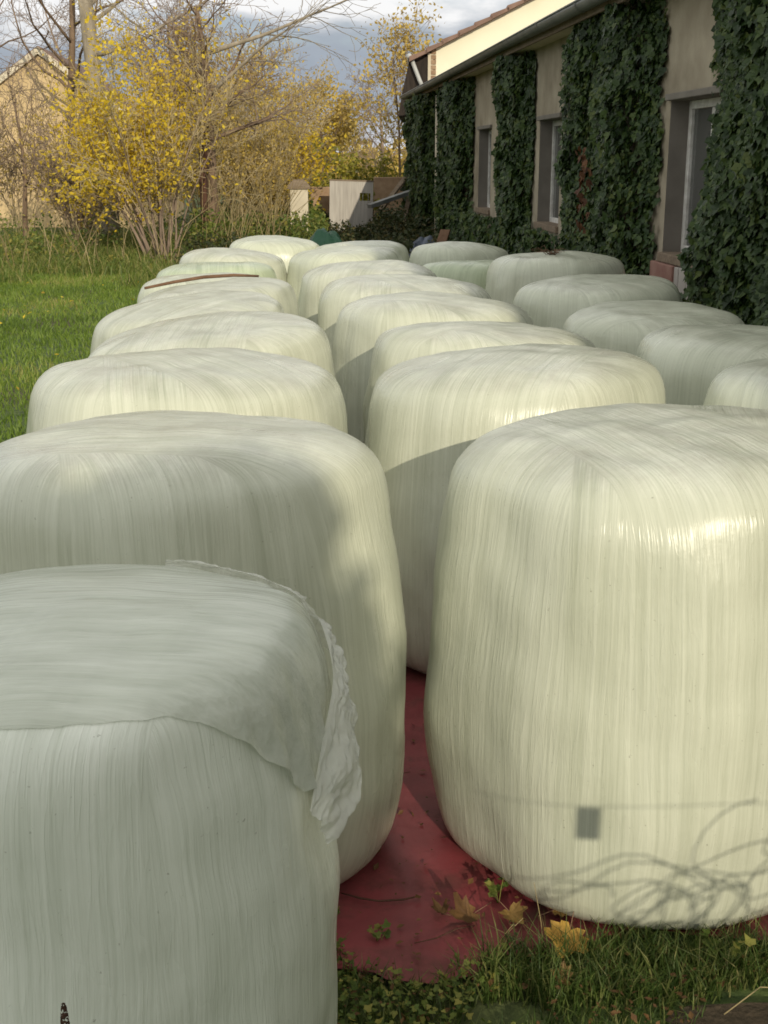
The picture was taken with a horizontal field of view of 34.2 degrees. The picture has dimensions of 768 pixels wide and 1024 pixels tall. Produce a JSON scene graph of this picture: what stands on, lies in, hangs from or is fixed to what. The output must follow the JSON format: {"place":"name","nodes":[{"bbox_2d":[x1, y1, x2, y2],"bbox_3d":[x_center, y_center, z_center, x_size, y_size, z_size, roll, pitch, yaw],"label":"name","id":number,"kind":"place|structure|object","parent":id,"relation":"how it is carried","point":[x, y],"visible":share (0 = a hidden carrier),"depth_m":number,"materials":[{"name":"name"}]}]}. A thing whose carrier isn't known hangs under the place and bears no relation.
{"place":"outdoors","nodes":[
{"label":"outdoors","id":0,"kind":"place"},
{"bbox_2d":[0,256,178,442],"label":"lawn grass","id":1,"kind":"structure","parent":0,"point":[6,288],"depth_m":16.15,"materials":[{"name":"plant"}]},
{"bbox_2d":[0,224,226,288],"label":"tall grass","id":2,"kind":"structure","parent":0,"point":[145,267],"depth_m":22.87,"materials":[{"name":"plant"}]},
{"bbox_2d":[0,0,519,157],"label":"sky","id":3,"kind":"structure","parent":0,"point":[457,15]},
{"bbox_2d":[359,192,382,237],"bbox_3d":[-0.333,-7.253,30.886,0.811,1.311,0.715,-1,16,-4],"label":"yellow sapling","id":4,"kind":"object","parent":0,"point":[376,208],"visible":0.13,"depth_m":30.77,"materials":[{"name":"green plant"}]},
{"bbox_2d":[0,164,767,1023],"bbox_3d":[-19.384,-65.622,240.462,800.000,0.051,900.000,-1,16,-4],"label":"ground","id":5,"kind":"structure","parent":0,"point":[512,1010],"depth_m":3.13,"materials":[{"name":"plant"}]},
{"bbox_2d":[0,85,39,193],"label":"thicket","id":6,"kind":"object","parent":5,"relation":"on","point":[8,152],"visible":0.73,"depth_m":29.92,"materials":[{"name":"brown plant"}]},
{"bbox_2d":[0,48,69,244],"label":"young bare tree","id":7,"kind":"object","parent":5,"relation":"on","point":[24,200],"visible":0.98,"depth_m":27.54,"materials":[{"name":"brown plant"}]},
{"bbox_2d":[0,109,70,232],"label":"thicket","id":8,"kind":"object","parent":5,"relation":"on","point":[14,167],"visible":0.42,"depth_m":32.51,"materials":[{"name":"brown plant"}]},
{"bbox_2d":[0,0,102,62],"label":"bare tree","id":9,"kind":"object","parent":5,"relation":"on","point":[32,32],"visible":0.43,"depth_m":39.69,"materials":[{"name":"brown plant"}]},
{"bbox_2d":[60,1003,69,1023],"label":"seed stalk","id":10,"kind":"object","parent":5,"relation":"on","point":[64,1015],"visible":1,"depth_m":1.78,"materials":[{"name":"plant"}]},
{"bbox_2d":[0,0,145,90],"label":"bare tree","id":11,"kind":"object","parent":5,"relation":"on","point":[62,17],"visible":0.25,"depth_m":55.06,"materials":[{"name":"brown plant"}]},
{"bbox_2d":[3,43,147,230],"bbox_3d":[-7.735,-9.465,32.028,3.944,4.971,4.619,-1,16,-4],"label":"thicket","id":12,"kind":"object","parent":5,"relation":"on","point":[51,128],"visible":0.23,"depth_m":31.72,"materials":[{"name":"brown plant"}]},
{"bbox_2d":[12,112,143,249],"bbox_3d":[-6.488,-6.961,26.569,2.621,3.116,3.773,-1,16,-4],"label":"thicket","id":13,"kind":"object","parent":5,"relation":"on","point":[53,195],"visible":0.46,"depth_m":26.36,"materials":[{"name":"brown plant"}]},
{"bbox_2d":[0,46,183,227],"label":"tan house","id":14,"kind":"structure","parent":5,"relation":"on","point":[4,208],"depth_m":37.57,"materials":[{"name":"tan plaster"},{"name":"roof tile"}]},
{"bbox_2d":[0,0,203,232],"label":"bare tree","id":15,"kind":"object","parent":5,"relation":"on","point":[73,23],"visible":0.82,"depth_m":34.28,"materials":[{"name":"brown plant"}]},
{"bbox_2d":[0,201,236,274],"bbox_3d":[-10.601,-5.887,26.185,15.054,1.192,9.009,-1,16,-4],"label":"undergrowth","id":16,"kind":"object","parent":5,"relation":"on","point":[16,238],"visible":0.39,"depth_m":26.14,"materials":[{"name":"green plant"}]},
{"bbox_2d":[31,0,273,261],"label":"yellow shrub","id":17,"kind":"object","parent":5,"relation":"on","point":[150,144],"visible":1,"depth_m":23.85,"materials":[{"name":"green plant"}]},
{"bbox_2d":[0,161,328,273],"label":"dry stems","id":18,"kind":"object","parent":5,"relation":"on","point":[238,212],"visible":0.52,"depth_m":25.08,"materials":[{"name":"plant"}]},
{"bbox_2d":[99,0,244,206],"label":"bare tree","id":19,"kind":"object","parent":5,"relation":"on","point":[158,23],"visible":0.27,"depth_m":52.30,"materials":[{"name":"brown plant"}]},
{"bbox_2d":[78,0,288,237],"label":"old tree","id":20,"kind":"object","parent":5,"relation":"on","point":[90,24],"visible":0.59,"depth_m":28.95,"materials":[{"name":"brown plant"}]},
{"bbox_2d":[124,0,288,206],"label":"yellow tree","id":21,"kind":"object","parent":5,"relation":"on","point":[237,64],"visible":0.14,"depth_m":41.35,"materials":[{"name":"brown plant"}]},
{"bbox_2d":[118,7,296,223],"bbox_3d":[-4.540,-9.853,32.018,4.646,5.729,4.995,-1,16,-4],"label":"thicket","id":22,"kind":"object","parent":5,"relation":"on","point":[250,80],"visible":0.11,"depth_m":31.19,"materials":[{"name":"brown plant"}]},
{"bbox_2d":[78,0,383,242],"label":"bare tree","id":23,"kind":"object","parent":5,"relation":"on","point":[198,27],"visible":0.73,"depth_m":25.40,"materials":[{"name":"brown plant"}]},
{"bbox_2d":[164,52,342,227],"bbox_3d":[-2.929,-8.148,28.312,4.231,4.456,5.065,-1,16,-4],"label":"thicket","id":24,"kind":"object","parent":5,"relation":"on","point":[255,160],"visible":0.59,"depth_m":28.16,"materials":[{"name":"yellow plant"}]},
{"bbox_2d":[179,26,337,208],"bbox_3d":[-3.279,-10.158,33.652,3.944,5.432,5.391,2,16,8],"label":"thicket","id":25,"kind":"object","parent":5,"relation":"on","point":[308,79],"visible":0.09,"depth_m":33.02,"materials":[{"name":"yellow plant"}]},
{"bbox_2d":[188,194,329,250],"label":"undergrowth","id":26,"kind":"object","parent":5,"relation":"on","point":[315,218],"visible":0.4,"depth_m":25.48,"materials":[{"name":"green plant"}]},
{"bbox_2d":[222,19,322,155],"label":"bare tree","id":27,"kind":"object","parent":5,"relation":"on","point":[271,52],"visible":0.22,"depth_m":59.12,"materials":[{"name":"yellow plant"}]},
{"bbox_2d":[198,83,347,216],"bbox_3d":[-2.542,-8.455,30.664,3.772,3.778,3.002,7,17,22],"label":"golden bush","id":28,"kind":"object","parent":5,"relation":"on","point":[302,155],"visible":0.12,"depth_m":30.24,"materials":[{"name":"yellow plant"}]},
{"bbox_2d":[184,122,406,194],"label":"wood","id":29,"kind":"object","parent":5,"relation":"on","point":[403,156],"visible":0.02,"depth_m":77.14,"materials":[{"name":"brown plant"}]},
{"bbox_2d":[287,179,309,233],"bbox_3d":[-1.884,-6.575,27.798,0.503,1.588,0.474,-1,16,-4],"label":"gatepost","id":30,"kind":"object","parent":5,"relation":"on","point":[301,199],"visible":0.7,"depth_m":27.50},
{"bbox_2d":[170,200,450,264],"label":"weeds","id":31,"kind":"object","parent":5,"relation":"on","point":[408,239],"visible":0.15,"depth_m":25.56,"materials":[{"name":"green plant"}]},
{"bbox_2d":[402,196,410,220],"bbox_3d":[0.519,-7.127,29.921,0.110,1.121,0.709,6,17,21],"label":"plank","id":32,"kind":"object","parent":31,"relation":"on","point":[407,204],"visible":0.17,"depth_m":29.95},
{"bbox_2d":[367,190,408,207],"bbox_3d":[0.202,-7.454,29.699,1.317,0.434,0.200,-10,18,-31],"label":"plank","id":33,"kind":"object","parent":32,"relation":"on","point":[388,199],"visible":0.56,"depth_m":29.56,"materials":[{"name":"wood"}]},
{"bbox_2d":[409,235,434,256],"bbox_3d":[0.743,-4.822,22.877,0.627,0.481,0.600,-1,16,-4],"label":"plastic heap","id":34,"kind":"object","parent":31,"relation":"on","point":[421,240],"visible":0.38,"depth_m":22.72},
{"bbox_2d":[436,229,450,242],"bbox_3d":[1.028,-4.845,22.685,0.220,0.539,0.305,13,20,39],"label":"plank","id":35,"kind":"object","parent":34,"relation":"on","point":[443,235],"visible":0.45,"depth_m":22.69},
{"bbox_2d":[310,187,329,213],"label":"rubble wall","id":36,"kind":"structure","parent":5,"relation":"on","point":[324,197],"depth_m":30.92,"materials":[{"name":"stone"}]},
{"bbox_2d":[272,60,373,185],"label":"yellow tree","id":37,"kind":"object","parent":5,"relation":"on","point":[339,127],"visible":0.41,"depth_m":45.34,"materials":[{"name":"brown plant"}]},
{"bbox_2d":[310,228,341,245],"bbox_3d":[-0.721,-2.906,15.483,0.864,1.201,1.200,-1,16,-4],"label":"tarpaulin","id":38,"kind":"object","parent":5,"relation":"on","point":[322,236],"visible":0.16,"depth_m":15.14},
{"bbox_2d":[315,204,339,233],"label":"dark shrub","id":39,"kind":"object","parent":5,"relation":"on","point":[327,215],"visible":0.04,"depth_m":30.47,"materials":[{"name":"green plant"}]},
{"bbox_2d":[288,138,373,207],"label":"olive bush","id":40,"kind":"object","parent":5,"relation":"on","point":[341,170],"visible":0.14,"depth_m":35.02,"materials":[{"name":"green plant"}]},
{"bbox_2d":[300,65,366,182],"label":"bare tree","id":41,"kind":"object","parent":5,"relation":"on","point":[355,84],"visible":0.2,"depth_m":57.40,"materials":[{"name":"yellow plant"}]},
{"bbox_2d":[325,219,358,237],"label":"brown bush","id":42,"kind":"object","parent":5,"relation":"on","point":[346,228],"visible":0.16,"depth_m":28.73,"materials":[{"name":"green plant"}]},
{"bbox_2d":[329,179,373,230],"bbox_3d":[-0.781,-7.289,29.753,1.080,1.195,0.064,0,10,-9],"label":"door panel","id":43,"kind":"structure","parent":5,"relation":"on","point":[345,202],"depth_m":29.71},
{"bbox_2d":[337,221,397,241],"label":"dark shrub","id":44,"kind":"object","parent":5,"relation":"on","point":[359,232],"visible":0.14,"depth_m":26.77,"materials":[{"name":"green plant"}]},
{"bbox_2d":[340,58,406,173],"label":"bare tree","id":45,"kind":"object","parent":5,"relation":"on","point":[369,134],"visible":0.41,"depth_m":55.15,"materials":[{"name":"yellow plant"}]},
{"bbox_2d":[348,151,403,208],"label":"olive bush","id":46,"kind":"object","parent":5,"relation":"on","point":[384,160],"visible":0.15,"depth_m":36.15,"materials":[{"name":"green plant"}]},
{"bbox_2d":[325,0,444,176],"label":"yellow tree","id":47,"kind":"object","parent":5,"relation":"on","point":[402,53],"visible":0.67,"depth_m":41.12,"materials":[{"name":"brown plant"}]},
{"bbox_2d":[374,177,402,226],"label":"rubble wall","id":48,"kind":"structure","parent":5,"relation":"on","point":[384,187],"depth_m":33.99,"materials":[{"name":"stone"}]},
{"bbox_2d":[379,176,406,210],"bbox_3d":[0.288,-7.760,30.141,0.140,0.934,1.158,13,20,39],"label":"plank","id":49,"kind":"object","parent":48,"relation":"on","point":[399,185],"visible":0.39,"depth_m":30.12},
{"bbox_2d":[362,203,424,244],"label":"brown bush","id":50,"kind":"object","parent":5,"relation":"on","point":[381,214],"visible":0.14,"depth_m":27.78,"materials":[{"name":"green plant"}]},
{"bbox_2d":[336,933,530,1023],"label":"ground ivy","id":51,"kind":"object","parent":5,"relation":"on","point":[364,1003],"visible":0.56,"depth_m":3.06,"materials":[{"name":"green plant"}]},
{"bbox_2d":[336,923,766,1023],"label":"foreground grass","id":52,"kind":"structure","parent":5,"relation":"on","point":[546,1021],"depth_m":3.08,"materials":[{"name":"plant"}]},
{"bbox_2d":[544,911,588,957],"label":"fallen leaf","id":53,"kind":"object","parent":52,"relation":"on","point":[562,925],"visible":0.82,"depth_m":3.26,"materials":[{"name":"yellow plant"}]},
{"bbox_2d":[336,666,767,983],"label":"plastic sheet","id":54,"kind":"object","parent":5,"relation":"on","point":[416,844],"visible":0.12,"depth_m":3.50,"materials":[{"name":"plastic"}]},
{"bbox_2d":[0,560,361,1023],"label":"silage bale","id":55,"kind":"object","parent":54,"relation":"on","point":[180,781],"visible":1,"depth_m":2.00,"materials":[{"name":"white"}]},
{"bbox_2d":[26,347,347,433],"bbox_3d":[-0.766,-0.006,5.030,1.305,1.253,1.302,10,19,32],"label":"silage bale","id":56,"kind":"object","parent":54,"relation":"on","point":[239,381],"visible":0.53,"depth_m":4.57},
{"bbox_2d":[90,290,283,353],"bbox_3d":[-1.109,-0.675,7.444,1.184,1.231,1.203,8,18,27],"label":"silage bale","id":57,"kind":"object","parent":54,"relation":"on","point":[116,322],"visible":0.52,"depth_m":7.09},
{"bbox_2d":[137,272,257,303],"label":"silage bale","id":58,"kind":"object","parent":54,"relation":"on","point":[143,292],"visible":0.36,"depth_m":9.27},
{"bbox_2d":[0,410,406,883],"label":"silage bale","id":59,"kind":"object","parent":54,"relation":"on","point":[301,506],"visible":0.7,"depth_m":3.16},
{"bbox_2d":[88,311,335,378],"bbox_3d":[-0.852,-0.334,6.183,1.304,1.259,1.218,-4,16,-14],"label":"silage bale","id":60,"kind":"object","parent":54,"relation":"on","point":[292,335],"visible":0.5,"depth_m":5.83},
{"bbox_2d":[156,262,276,278],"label":"silage bale","id":61,"kind":"object","parent":54,"relation":"on","point":[260,269],"visible":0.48,"depth_m":10.39},
{"bbox_2d":[139,277,298,315],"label":"silage bale","id":62,"kind":"object","parent":54,"relation":"on","point":[282,292],"visible":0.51,"depth_m":8.26},
{"bbox_2d":[144,274,258,288],"bbox_3d":[-1.242,-1.591,8.592,0.876,0.072,0.030,-11,19,-34],"label":"stick","id":63,"kind":"object","parent":62,"relation":"on","point":[198,278],"visible":0.99,"depth_m":8.56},
{"bbox_2d":[179,247,286,281],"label":"silage bale","id":64,"kind":"object","parent":54,"relation":"on","point":[274,262],"visible":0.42,"depth_m":11.70},
{"bbox_2d":[229,235,318,271],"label":"silage bale","id":65,"kind":"object","parent":54,"relation":"on","point":[285,249],"visible":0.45,"depth_m":13.08},
{"bbox_2d":[287,246,402,302],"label":"silage bale","id":66,"kind":"object","parent":54,"relation":"on","point":[301,264],"visible":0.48,"depth_m":11.68},
{"bbox_2d":[315,240,408,261],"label":"silage bale","id":67,"kind":"object","parent":54,"relation":"on","point":[401,249],"visible":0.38,"depth_m":13.02},
{"bbox_2d":[298,260,436,324],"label":"silage bale","id":68,"kind":"object","parent":54,"relation":"on","point":[315,281],"visible":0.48,"depth_m":9.87},
{"bbox_2d":[341,893,414,901],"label":"twig","id":69,"kind":"object","parent":54,"relation":"on","point":[374,900],"visible":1,"depth_m":3.47,"materials":[{"name":"brown wood"}]},
{"bbox_2d":[367,918,390,940],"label":"weed","id":70,"kind":"object","parent":54,"relation":"on","point":[386,933],"visible":1,"depth_m":3.31,"materials":[{"name":"green plant"}]},
{"bbox_2d":[318,274,490,357],"bbox_3d":[0.152,-0.985,8.547,1.239,1.231,1.242,-15,21,-42],"label":"silage bale","id":71,"kind":"object","parent":54,"relation":"on","point":[337,296],"visible":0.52,"depth_m":8.17},
{"bbox_2d":[333,291,533,442],"bbox_3d":[0.303,-0.682,7.447,1.265,1.242,1.200,1,16,4],"label":"silage bale","id":72,"kind":"object","parent":54,"relation":"on","point":[363,325],"visible":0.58,"depth_m":7.01},
{"bbox_2d":[431,898,449,914],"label":"fallen leaf","id":73,"kind":"object","parent":54,"relation":"on","point":[437,907],"visible":1,"depth_m":3.41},
{"bbox_2d":[414,925,474,943],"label":"twig","id":74,"kind":"object","parent":54,"relation":"on","point":[443,934],"visible":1,"depth_m":3.31,"materials":[{"name":"brown wood"}]},
{"bbox_2d":[423,260,493,288],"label":"silage bale","id":75,"kind":"object","parent":54,"relation":"on","point":[473,271],"visible":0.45,"depth_m":11.32},
{"bbox_2d":[409,241,508,265],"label":"silage bale","id":76,"kind":"object","parent":54,"relation":"on","point":[423,254],"visible":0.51,"depth_m":12.51},
{"bbox_2d":[448,892,490,922],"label":"fallen leaf","id":77,"kind":"object","parent":54,"relation":"on","point":[464,911],"visible":0.99,"depth_m":3.38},
{"bbox_2d":[363,321,595,443],"bbox_3d":[0.482,-0.363,6.348,1.225,1.226,1.218,-12,20,-37],"label":"silage bale","id":78,"kind":"object","parent":54,"relation":"on","point":[395,346],"visible":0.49,"depth_m":5.90},
{"bbox_2d":[484,877,508,902],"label":"weed","id":79,"kind":"object","parent":54,"relation":"on","point":[494,889],"visible":0.91,"depth_m":3.47,"materials":[{"name":"green plant"}]},
{"bbox_2d":[338,724,675,968],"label":"leaf crumbs","id":80,"kind":"object","parent":54,"relation":"on","point":[376,866],"visible":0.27,"depth_m":3.38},
{"bbox_2d":[495,897,527,923],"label":"fallen leaf","id":81,"kind":"object","parent":54,"relation":"on","point":[513,915],"visible":0.98,"depth_m":3.38,"materials":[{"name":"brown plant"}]},
{"bbox_2d":[501,918,527,947],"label":"weed","id":82,"kind":"object","parent":54,"relation":"on","point":[513,925],"visible":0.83,"depth_m":3.21,"materials":[{"name":"plant"}]},
{"bbox_2d":[365,343,665,673],"bbox_3d":[0.529,-0.055,5.200,1.309,1.254,1.255,2,16,8],"label":"silage bale","id":83,"kind":"object","parent":54,"relation":"on","point":[432,418],"visible":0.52,"depth_m":4.73},
{"bbox_2d":[540,908,565,916],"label":"fallen leaf","id":84,"kind":"object","parent":54,"relation":"on","point":[555,912],"visible":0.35,"depth_m":3.37,"materials":[{"name":"brown plant"}]},
{"bbox_2d":[485,251,624,304],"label":"silage bale","id":85,"kind":"object","parent":54,"relation":"on","point":[508,277],"visible":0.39,"depth_m":10.36},
{"bbox_2d":[530,245,568,254],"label":"dry tuft","id":86,"kind":"object","parent":85,"relation":"on","point":[552,253],"visible":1,"depth_m":10.43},
{"bbox_2d":[423,403,767,929],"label":"silage bale","id":87,"kind":"object","parent":54,"relation":"on","point":[595,710],"visible":1,"depth_m":3.17},
{"bbox_2d":[513,274,681,328],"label":"silage bale","id":88,"kind":"object","parent":54,"relation":"on","point":[557,302],"visible":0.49,"depth_m":8.35},
{"bbox_2d":[563,300,744,355],"bbox_3d":[1.571,-0.636,7.384,1.157,1.187,1.086,-4,16,-15],"label":"silage bale","id":89,"kind":"object","parent":54,"relation":"on","point":[625,326],"visible":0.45,"depth_m":7.01},
{"bbox_2d":[636,324,767,405],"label":"silage bale","id":90,"kind":"object","parent":54,"relation":"on","point":[690,363],"visible":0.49,"depth_m":5.63},
{"bbox_2d":[703,359,767,409],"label":"silage bale","id":91,"kind":"object","parent":54,"relation":"on","point":[743,384],"visible":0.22,"depth_m":4.66},
{"bbox_2d":[337,928,767,1023],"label":"leaf litter","id":92,"kind":"object","parent":5,"relation":"on","point":[634,1016],"visible":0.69,"depth_m":3.08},
{"bbox_2d":[400,0,767,308],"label":"farm building","id":93,"kind":"structure","parent":5,"relation":"on","point":[686,108],"depth_m":11.65,"materials":[{"name":"paint"}]},
{"bbox_2d":[400,91,436,235],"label":"ivy","id":94,"kind":"object","parent":93,"relation":"attached to","point":[418,130],"visible":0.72,"depth_m":27.58,"materials":[{"name":"green plant"}]},
{"bbox_2d":[430,76,475,241],"bbox_3d":[1.238,-6.527,24.334,0.482,3.503,4.362,-1,16,-4],"label":"ivy","id":95,"kind":"object","parent":93,"relation":"attached to","point":[452,165],"visible":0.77,"depth_m":23.01,"materials":[{"name":"green plant"}]},
{"bbox_2d":[458,210,495,243],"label":"ivy","id":96,"kind":"object","parent":93,"relation":"attached to","point":[473,227],"visible":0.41,"depth_m":20.41,"materials":[{"name":"green plant"}]},
{"bbox_2d":[475,125,491,214],"bbox_3d":[1.810,-5.798,21.188,0.305,1.435,1.440,-1,16,-4],"label":"window","id":97,"kind":"structure","parent":93,"relation":"in","point":[484,174],"depth_m":21.78,"materials":[{"name":"white paint"}]},
{"bbox_2d":[487,50,536,254],"bbox_3d":[1.744,-4.792,18.180,0.462,3.518,2.626,-1,16,-4],"label":"ivy","id":98,"kind":"object","parent":93,"relation":"attached to","point":[515,106],"visible":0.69,"depth_m":17.41,"materials":[{"name":"green plant"}]},
{"bbox_2d":[513,224,562,253],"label":"ivy","id":99,"kind":"object","parent":93,"relation":"attached to","point":[528,238],"visible":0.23,"depth_m":15.63,"materials":[{"name":"green plant"}]},
{"bbox_2d":[534,112,561,232],"bbox_3d":[2.225,-4.352,16.054,0.305,1.435,1.440,-1,16,-4],"label":"window","id":100,"kind":"structure","parent":93,"relation":"in","point":[548,191],"depth_m":16.61,"materials":[{"name":"white paint"}]},
{"bbox_2d":[553,0,669,274],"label":"ivy","id":101,"kind":"object","parent":93,"relation":"attached to","point":[597,173],"visible":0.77,"depth_m":11.88,"materials":[{"name":"green plant"}]},
{"bbox_2d":[657,86,723,271],"bbox_3d":[2.674,-2.785,10.488,0.305,1.435,1.440,-1,16,-4],"label":"window","id":102,"kind":"structure","parent":93,"relation":"in","point":[690,127],"depth_m":11.02,"materials":[{"name":"white paint"}]},
{"bbox_2d":[675,0,767,325],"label":"ivy","id":103,"kind":"object","parent":93,"relation":"attached to","point":[729,213],"visible":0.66,"depth_m":8.84,"materials":[{"name":"green plant"}]},
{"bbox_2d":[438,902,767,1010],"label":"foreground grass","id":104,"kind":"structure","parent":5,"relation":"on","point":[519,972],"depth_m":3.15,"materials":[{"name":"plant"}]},
{"bbox_2d":[534,884,544,955],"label":"grass stalk","id":105,"kind":"object","parent":104,"relation":"on","point":[540,916],"depth_m":3.24,"materials":[{"name":"plant"}]},
{"bbox_2d":[550,961,584,985],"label":"fallen leaf","id":106,"kind":"object","parent":104,"relation":"on","point":[563,964],"visible":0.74,"depth_m":3.14,"materials":[{"name":"brown plant"}]},
{"bbox_2d":[724,986,767,1014],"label":"grass stalk","id":107,"kind":"object","parent":104,"relation":"on","point":[744,999],"depth_m":2.98,"materials":[{"name":"plant"}]},
{"bbox_2d":[665,1002,767,1023],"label":"soil","id":108,"kind":"structure","parent":5,"relation":"on","point":[750,1013],"depth_m":3.04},
{"bbox_2d":[699,928,755,962],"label":"weed","id":109,"kind":"object","parent":5,"relation":"on","point":[747,941],"visible":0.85,"depth_m":3.20,"materials":[{"name":"green plant"}]},
{"bbox_2d":[398,0,574,122],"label":"roof","id":110,"kind":"structure","parent":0,"point":[442,56],"depth_m":32.02,"materials":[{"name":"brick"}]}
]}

